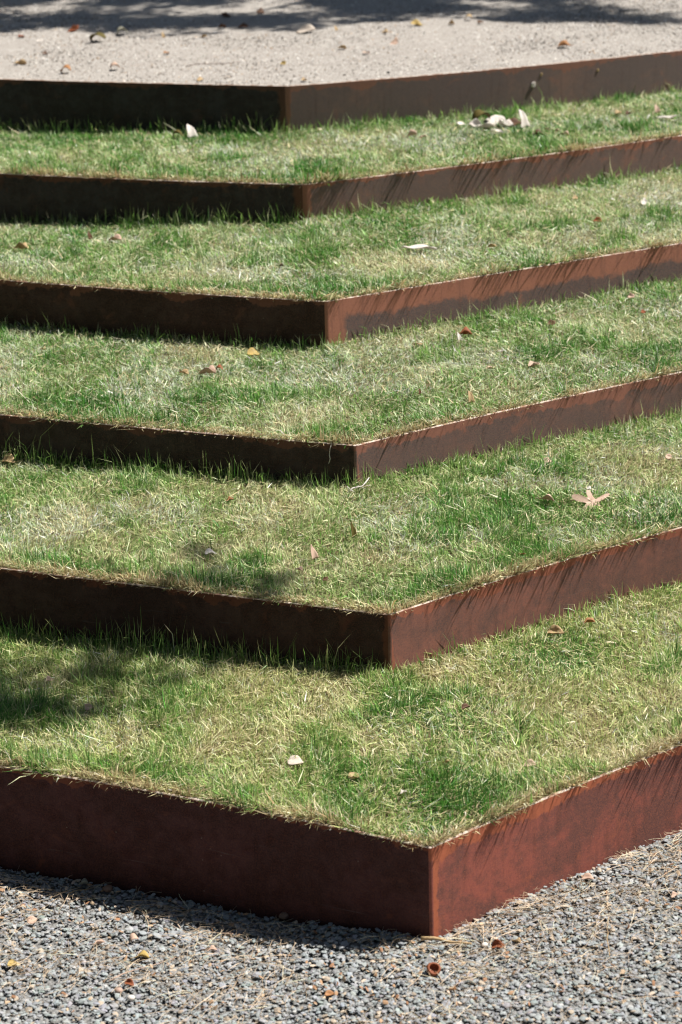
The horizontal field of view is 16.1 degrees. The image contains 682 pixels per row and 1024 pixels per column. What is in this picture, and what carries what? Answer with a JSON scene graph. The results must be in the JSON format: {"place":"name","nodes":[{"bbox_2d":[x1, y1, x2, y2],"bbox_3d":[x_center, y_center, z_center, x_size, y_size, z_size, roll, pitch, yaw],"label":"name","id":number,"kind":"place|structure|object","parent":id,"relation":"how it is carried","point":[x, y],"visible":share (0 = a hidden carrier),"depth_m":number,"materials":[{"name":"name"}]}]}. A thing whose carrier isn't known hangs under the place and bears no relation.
{"place":"outdoors","nodes":[
{"label":"outdoors","id":0,"kind":"place"},
{"bbox_2d":[0,83,681,186],"bbox_3d":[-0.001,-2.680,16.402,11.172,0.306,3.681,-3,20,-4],"label":"grass","id":1,"kind":"structure","parent":0,"point":[55,145],"depth_m":15.83,"materials":[{"name":"green plant"}]},
{"bbox_2d":[172,130,182,136],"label":"fallen leaf","id":2,"kind":"object","parent":1,"relation":"on","point":[177,131],"visible":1,"depth_m":16.19,"materials":[{"name":"brown plant"}]},
{"bbox_2d":[186,124,197,138],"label":"fallen leaf","id":3,"kind":"object","parent":1,"relation":"on","point":[191,131],"visible":1,"depth_m":16.16,"materials":[{"name":"white plant"}]},
{"bbox_2d":[0,50,681,133],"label":"steel retaining wall","id":4,"kind":"structure","parent":1,"relation":"on","point":[119,105],"depth_m":16.50,"materials":[{"name":"brown metal"}]},
{"bbox_2d":[406,129,416,136],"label":"fallen leaf","id":5,"kind":"object","parent":1,"relation":"on","point":[412,132],"visible":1,"depth_m":15.91,"materials":[{"name":"brown plant"}]},
{"bbox_2d":[469,118,481,126],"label":"fallen leaf","id":6,"kind":"object","parent":1,"relation":"on","point":[474,121],"visible":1,"depth_m":16.20,"materials":[{"name":"grey plant"}]},
{"bbox_2d":[472,109,489,119],"bbox_3d":[0.953,-2.669,16.290,0.159,0.079,0.144,7,22,21],"label":"fallen leaf","id":7,"kind":"object","parent":1,"relation":"on","point":[477,113],"visible":1,"depth_m":16.32,"materials":[{"name":"plant"}]},
{"bbox_2d":[476,123,493,127],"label":"fallen leaf","id":8,"kind":"object","parent":1,"relation":"on","point":[487,125],"visible":1,"depth_m":16.10,"materials":[{"name":"grey plant"}]},
{"bbox_2d":[483,115,505,124],"bbox_3d":[1.052,-2.640,16.286,0.192,0.022,0.165,2,34,20],"label":"fallen leaf","id":9,"kind":"object","parent":1,"relation":"on","point":[494,118],"visible":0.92,"depth_m":16.31,"materials":[{"name":"white plant"}]},
{"bbox_2d":[498,119,512,125],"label":"fallen leaf","id":10,"kind":"object","parent":1,"relation":"on","point":[508,122],"visible":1,"depth_m":16.16,"materials":[{"name":"beige plant"}]},
{"bbox_2d":[509,118,520,125],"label":"fallen leaf","id":11,"kind":"object","parent":1,"relation":"on","point":[514,120],"visible":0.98,"depth_m":16.23,"materials":[{"name":"brown plant"}]},
{"bbox_2d":[518,109,530,127],"bbox_3d":[1.209,-2.623,16.096,0.062,0.120,0.106,16,26,40],"label":"fallen leaf","id":12,"kind":"object","parent":1,"relation":"on","point":[524,119],"visible":1,"depth_m":16.10,"materials":[{"name":"white plant"}]},
{"bbox_2d":[654,104,659,112],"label":"fallen leaf","id":13,"kind":"object","parent":1,"relation":"on","point":[657,109],"visible":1,"depth_m":16.47,"materials":[{"name":"beige plant"}]},
{"bbox_2d":[656,115,677,118],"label":"fallen leaf","id":14,"kind":"object","parent":1,"relation":"on","point":[672,116],"visible":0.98,"depth_m":16.30,"materials":[{"name":"beige plant"}]},
{"bbox_2d":[0,0,681,85],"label":"path","id":15,"kind":"structure","parent":0,"point":[185,7],"depth_m":18.06,"materials":[{"name":"beige gravel"}]},
{"bbox_2d":[12,59,26,63],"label":"fallen leaf","id":16,"kind":"object","parent":15,"relation":"on","point":[22,61],"visible":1,"depth_m":17.20,"materials":[{"name":"brown plant"}]},
{"bbox_2d":[60,64,75,71],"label":"fallen leaf","id":17,"kind":"object","parent":15,"relation":"on","point":[67,66],"visible":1,"depth_m":16.85,"materials":[{"name":"brown plant"}]},
{"bbox_2d":[67,25,78,31],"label":"fallen leaf","id":18,"kind":"object","parent":15,"relation":"on","point":[74,28],"visible":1,"depth_m":18.67,"materials":[{"name":"brown plant"}]},
{"bbox_2d":[89,32,107,40],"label":"fallen leaf","id":19,"kind":"object","parent":15,"relation":"on","point":[100,34],"visible":1,"depth_m":18.11,"materials":[{"name":"plant"}]},
{"bbox_2d":[116,26,129,34],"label":"fallen leaf","id":20,"kind":"object","parent":15,"relation":"on","point":[120,28],"visible":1,"depth_m":18.39,"materials":[{"name":"grey plant"}]},
{"bbox_2d":[296,24,317,32],"bbox_3d":[-0.253,-3.659,18.301,0.184,0.035,0.143,-7,32,14],"label":"fallen leaf","id":21,"kind":"object","parent":15,"relation":"on","point":[306,27],"visible":1,"depth_m":18.33,"materials":[{"name":"white plant"}]},
{"bbox_2d":[390,37,397,44],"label":"fallen leaf","id":22,"kind":"object","parent":15,"relation":"on","point":[394,41],"visible":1,"depth_m":17.71,"materials":[{"name":"beige plant"}]},
{"bbox_2d":[411,19,424,25],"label":"fallen leaf","id":23,"kind":"object","parent":15,"relation":"on","point":[416,22],"visible":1,"depth_m":18.49,"materials":[{"name":"yellow plant"}]},
{"bbox_2d":[558,40,570,46],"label":"fallen leaf","id":24,"kind":"object","parent":15,"relation":"on","point":[563,43],"visible":1,"depth_m":17.34,"materials":[{"name":"brown plant"}]},
{"bbox_2d":[0,830,681,1023],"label":"gravel ground","id":25,"kind":"structure","parent":0,"point":[662,979],"depth_m":8.83,"materials":[{"name":"grey gravel"}]},
{"bbox_2d":[7,959,18,965],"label":"fallen leaf","id":26,"kind":"object","parent":25,"relation":"on","point":[12,961],"visible":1,"depth_m":8.89,"materials":[{"name":"yellow plant"}]},
{"bbox_2d":[27,916,36,923],"bbox_3d":[-1.175,1.553,9.194,0.041,0.011,0.037,-19,48,-26],"label":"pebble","id":27,"kind":"object","parent":25,"relation":"on","point":[30,920],"visible":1,"depth_m":9.20,"materials":[{"name":"beige stone"}]},
{"bbox_2d":[78,878,88,884],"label":"fallen leaf","id":28,"kind":"object","parent":25,"relation":"on","point":[84,881],"visible":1,"depth_m":9.44,"materials":[{"name":"plant"}]},
{"bbox_2d":[93,939,104,944],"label":"fallen leaf","id":29,"kind":"object","parent":25,"relation":"on","point":[100,941],"visible":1,"depth_m":9.01,"materials":[{"name":"beige plant"}]},
{"bbox_2d":[102,885,112,891],"bbox_3d":[-0.909,1.466,9.397,0.041,0.028,0.037,-3,20,-5],"label":"pebble","id":30,"kind":"object","parent":25,"relation":"on","point":[107,888],"visible":1,"depth_m":9.39,"materials":[{"name":"grey stone"}]},
{"bbox_2d":[115,987,122,993],"bbox_3d":[-0.800,1.722,8.694,0.030,0.021,0.027,4,21,15],"label":"pebble","id":31,"kind":"object","parent":25,"relation":"on","point":[119,990],"visible":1,"depth_m":8.69,"materials":[{"name":"stone"}]},
{"bbox_2d":[124,978,133,985],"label":"fallen leaf","id":32,"kind":"object","parent":25,"relation":"on","point":[129,981],"visible":1,"depth_m":8.74,"materials":[{"name":"brown plant"}]},
{"bbox_2d":[127,995,134,1000],"bbox_3d":[-0.752,1.738,8.642,0.029,0.020,0.026,3,21,13],"label":"pebble","id":33,"kind":"object","parent":25,"relation":"on","point":[131,997],"visible":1,"depth_m":8.63,"materials":[{"name":"white stone"}]},
{"bbox_2d":[129,933,137,940],"bbox_3d":[-0.774,1.595,9.034,0.034,0.024,0.044,-6,20,-11],"label":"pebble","id":34,"kind":"object","parent":25,"relation":"on","point":[132,936],"visible":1,"depth_m":9.04,"materials":[{"name":"beige stone"}]},
{"bbox_2d":[130,950,149,958],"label":"fallen leaf","id":35,"kind":"object","parent":25,"relation":"on","point":[143,953],"visible":1,"depth_m":8.92,"materials":[{"name":"yellow plant"}]},
{"bbox_2d":[108,957,175,981],"bbox_3d":[-0.729,1.670,8.836,0.284,0.011,0.017,-14,23,-31],"label":"twig","id":36,"kind":"object","parent":25,"relation":"on","point":[135,969],"visible":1,"depth_m":8.82,"materials":[{"name":"beige wood"}]},
{"bbox_2d":[207,945,216,950],"bbox_3d":[-0.478,1.619,8.951,0.033,0.019,0.033,16,27,40],"label":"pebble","id":37,"kind":"object","parent":25,"relation":"on","point":[212,947],"visible":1,"depth_m":8.96,"materials":[{"name":"beige stone"}]},
{"bbox_2d":[279,912,288,918],"bbox_3d":[-0.217,1.530,9.151,0.041,0.027,0.035,-14,24,-31],"label":"pebble","id":38,"kind":"object","parent":25,"relation":"on","point":[283,915],"visible":1,"depth_m":9.14,"materials":[{"name":"grey stone"}]},
{"bbox_2d":[325,990,334,995],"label":"fallen leaf","id":39,"kind":"object","parent":25,"relation":"on","point":[328,992],"visible":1,"depth_m":8.59,"materials":[{"name":"orange plant"}]},
{"bbox_2d":[0,745,681,940],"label":"steel retaining wall","id":40,"kind":"structure","parent":25,"relation":"on","point":[229,858],"depth_m":9.20,"materials":[{"name":"brown metal"}]},
{"bbox_2d":[0,838,681,1023],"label":"leaf crumbs","id":41,"kind":"object","parent":25,"relation":"on","point":[343,977],"visible":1,"depth_m":8.78,"materials":[{"name":"plant"}]},
{"bbox_2d":[0,826,681,1023],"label":"pine needles","id":42,"kind":"object","parent":25,"relation":"on","point":[457,938],"visible":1,"depth_m":8.87,"materials":[{"name":"beige plant"}]},
{"bbox_2d":[427,962,440,975],"bbox_3d":[0.331,1.636,8.637,0.052,0.024,0.052,10,58,-4],"label":"seed husk","id":43,"kind":"object","parent":25,"relation":"on","point":[436,967],"visible":1,"depth_m":8.63,"materials":[{"name":"orange plant"}]},
{"bbox_2d":[421,936,471,944],"bbox_3d":[0.385,1.567,8.827,0.190,0.018,0.019,3,21,13],"label":"stick","id":44,"kind":"object","parent":25,"relation":"on","point":[423,938],"visible":1,"depth_m":8.83,"materials":[{"name":"beige wood"}]},
{"bbox_2d":[492,939,504,948],"bbox_3d":[0.570,1.574,8.788,0.052,0.027,0.036,-9,45,14],"label":"bark flake","id":45,"kind":"object","parent":25,"relation":"on","point":[495,943],"visible":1,"depth_m":8.79,"materials":[{"name":"orange plant"}]},
{"bbox_2d":[581,873,593,879],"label":"fallen leaf","id":46,"kind":"object","parent":25,"relation":"on","point":[587,876],"visible":1,"depth_m":9.26,"materials":[{"name":"beige plant"}]},
{"bbox_2d":[607,917,609,956],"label":"twig","id":47,"kind":"object","parent":25,"relation":"on","point":[607,939],"visible":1,"depth_m":8.80,"materials":[{"name":"beige wood"}]},
{"bbox_2d":[671,891,677,897],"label":"fallen leaf","id":48,"kind":"object","parent":25,"relation":"on","point":[674,894],"visible":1,"depth_m":9.12,"materials":[{"name":"beige plant"}]},
{"bbox_2d":[0,580,681,851],"bbox_3d":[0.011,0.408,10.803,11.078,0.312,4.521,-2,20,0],"label":"grass","id":49,"kind":"structure","parent":0,"point":[182,682],"depth_m":9.79,"materials":[{"name":"green plant"}]},
{"bbox_2d":[84,703,91,709],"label":"fallen leaf","id":50,"kind":"object","parent":49,"relation":"on","point":[87,707],"visible":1,"depth_m":9.96,"materials":[{"name":"brown plant"}]},
{"bbox_2d":[287,755,304,764],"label":"fallen leaf","id":51,"kind":"object","parent":49,"relation":"on","point":[292,760],"visible":1,"depth_m":9.41,"materials":[{"name":"beige plant"}]},
{"bbox_2d":[0,526,681,673],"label":"steel retaining wall","id":52,"kind":"structure","parent":49,"relation":"on","point":[411,634],"depth_m":10.50,"materials":[{"name":"brown metal"}]},
{"bbox_2d":[348,772,362,778],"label":"fallen leaf","id":53,"kind":"object","parent":49,"relation":"on","point":[353,777],"visible":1,"depth_m":9.27,"materials":[{"name":"beige plant"}]},
{"bbox_2d":[461,703,469,709],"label":"fallen leaf","id":54,"kind":"object","parent":49,"relation":"on","point":[464,705],"visible":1,"depth_m":9.82,"materials":[{"name":"brown plant"}]},
{"bbox_2d":[525,759,535,766],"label":"fallen leaf","id":55,"kind":"object","parent":49,"relation":"on","point":[532,762],"visible":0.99,"depth_m":9.33,"materials":[{"name":"beige plant"}]},
{"bbox_2d":[547,625,567,633],"bbox_3d":[0.939,0.518,10.515,0.093,0.028,0.055,1,35,20],"label":"fallen leaf","id":56,"kind":"object","parent":49,"relation":"on","point":[556,629],"visible":1,"depth_m":10.53,"materials":[{"name":"beige plant"}]},
{"bbox_2d":[584,617,594,622],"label":"fallen leaf","id":57,"kind":"object","parent":49,"relation":"on","point":[587,619],"visible":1,"depth_m":10.62,"materials":[{"name":"orange plant"}]},
{"bbox_2d":[0,401,681,616],"bbox_3d":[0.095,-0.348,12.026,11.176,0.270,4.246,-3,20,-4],"label":"grass","id":58,"kind":"structure","parent":0,"point":[159,575],"depth_m":11.19,"materials":[{"name":"green plant"}]},
{"bbox_2d":[2,453,16,462],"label":"fallen leaf","id":59,"kind":"object","parent":58,"relation":"on","point":[10,457],"visible":1,"depth_m":12.11,"materials":[{"name":"plant"}]},
{"bbox_2d":[205,548,216,554],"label":"fallen leaf","id":60,"kind":"object","parent":58,"relation":"on","point":[209,551],"visible":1,"depth_m":10.79,"materials":[{"name":"grey plant"}]},
{"bbox_2d":[311,544,318,558],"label":"fallen leaf","id":61,"kind":"object","parent":58,"relation":"on","point":[314,554],"visible":1,"depth_m":10.69,"materials":[{"name":"beige plant"}]},
{"bbox_2d":[0,371,681,487],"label":"steel retaining wall","id":62,"kind":"structure","parent":58,"relation":"on","point":[590,409],"depth_m":11.95,"materials":[{"name":"brown metal"}]},
{"bbox_2d":[351,522,356,537],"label":"fallen leaf","id":63,"kind":"object","parent":58,"relation":"on","point":[353,531],"visible":1,"depth_m":10.93,"materials":[{"name":"brown plant"}]},
{"bbox_2d":[347,477,369,492],"bbox_3d":[0.088,-0.124,11.479,0.138,0.048,0.074,-13,23,-28],"label":"dried root","id":64,"kind":"object","parent":58,"relation":"on","point":[358,486],"visible":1,"depth_m":11.48,"materials":[{"name":"white plant"}]},
{"bbox_2d":[539,494,553,500],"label":"fallen leaf","id":65,"kind":"object","parent":58,"relation":"on","point":[548,496],"visible":1,"depth_m":11.33,"materials":[{"name":"brown plant"}]},
{"bbox_2d":[572,490,614,509],"bbox_3d":[1.193,-0.048,11.322,0.214,0.023,0.175,-2,48,-15],"label":"fallen leaf","id":66,"kind":"object","parent":58,"relation":"on","point":[590,498],"visible":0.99,"depth_m":11.33,"materials":[{"name":"beige plant"}]},
{"bbox_2d":[0,272,681,447],"bbox_3d":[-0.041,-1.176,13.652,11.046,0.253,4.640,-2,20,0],"label":"grass","id":67,"kind":"structure","parent":0,"point":[122,415],"depth_m":12.69,"materials":[{"name":"green plant"}]},
{"bbox_2d":[179,369,188,374],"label":"fallen leaf","id":68,"kind":"object","parent":67,"relation":"on","point":[185,371],"visible":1,"depth_m":12.71,"materials":[{"name":"plant"}]},
{"bbox_2d":[197,365,215,373],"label":"fallen leaf","id":69,"kind":"object","parent":67,"relation":"on","point":[210,369],"visible":1,"depth_m":12.69,"materials":[{"name":"brown plant"}]},
{"bbox_2d":[247,347,261,355],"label":"fallen leaf","id":70,"kind":"object","parent":67,"relation":"on","point":[252,350],"visible":1,"depth_m":13.03,"materials":[{"name":"yellow plant"}]},
{"bbox_2d":[0,243,681,349],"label":"steel retaining wall","id":71,"kind":"structure","parent":67,"relation":"on","point":[91,309],"depth_m":13.43,"materials":[{"name":"brown metal"}]},
{"bbox_2d":[459,327,471,334],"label":"fallen leaf","id":72,"kind":"object","parent":67,"relation":"on","point":[466,330],"visible":1,"depth_m":13.17,"materials":[{"name":"brown plant"}]},
{"bbox_2d":[468,390,474,402],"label":"fallen leaf","id":73,"kind":"object","parent":67,"relation":"on","point":[470,396],"visible":1,"depth_m":12.10,"materials":[{"name":"beige plant"}]},
{"bbox_2d":[528,361,539,366],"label":"fallen leaf","id":74,"kind":"object","parent":67,"relation":"on","point":[533,364],"visible":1,"depth_m":12.64,"materials":[{"name":"beige plant"}]},
{"bbox_2d":[0,163,681,301],"bbox_3d":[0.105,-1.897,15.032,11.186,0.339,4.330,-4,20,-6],"label":"grass","id":75,"kind":"structure","parent":0,"point":[320,289],"depth_m":14.28,"materials":[{"name":"green plant"}]},
{"bbox_2d":[13,242,28,248],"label":"fallen leaf","id":76,"kind":"object","parent":75,"relation":"on","point":[19,245],"visible":1,"depth_m":14.42,"materials":[{"name":"brown plant"}]},
{"bbox_2d":[109,234,121,240],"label":"fallen leaf","id":77,"kind":"object","parent":75,"relation":"on","point":[116,237],"visible":1,"depth_m":14.56,"materials":[{"name":"beige plant"}]},
{"bbox_2d":[0,135,681,225],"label":"steel retaining wall","id":78,"kind":"structure","parent":75,"relation":"on","point":[31,196],"depth_m":15.11,"materials":[{"name":"brown metal"}]},
{"bbox_2d":[402,244,436,249],"bbox_3d":[0.474,-1.534,13.992,0.243,0.030,0.048,4,16,2],"label":"fallen leaf","id":79,"kind":"object","parent":75,"relation":"on","point":[418,246],"visible":1,"depth_m":13.99,"materials":[{"name":"white plant"}]}
]}

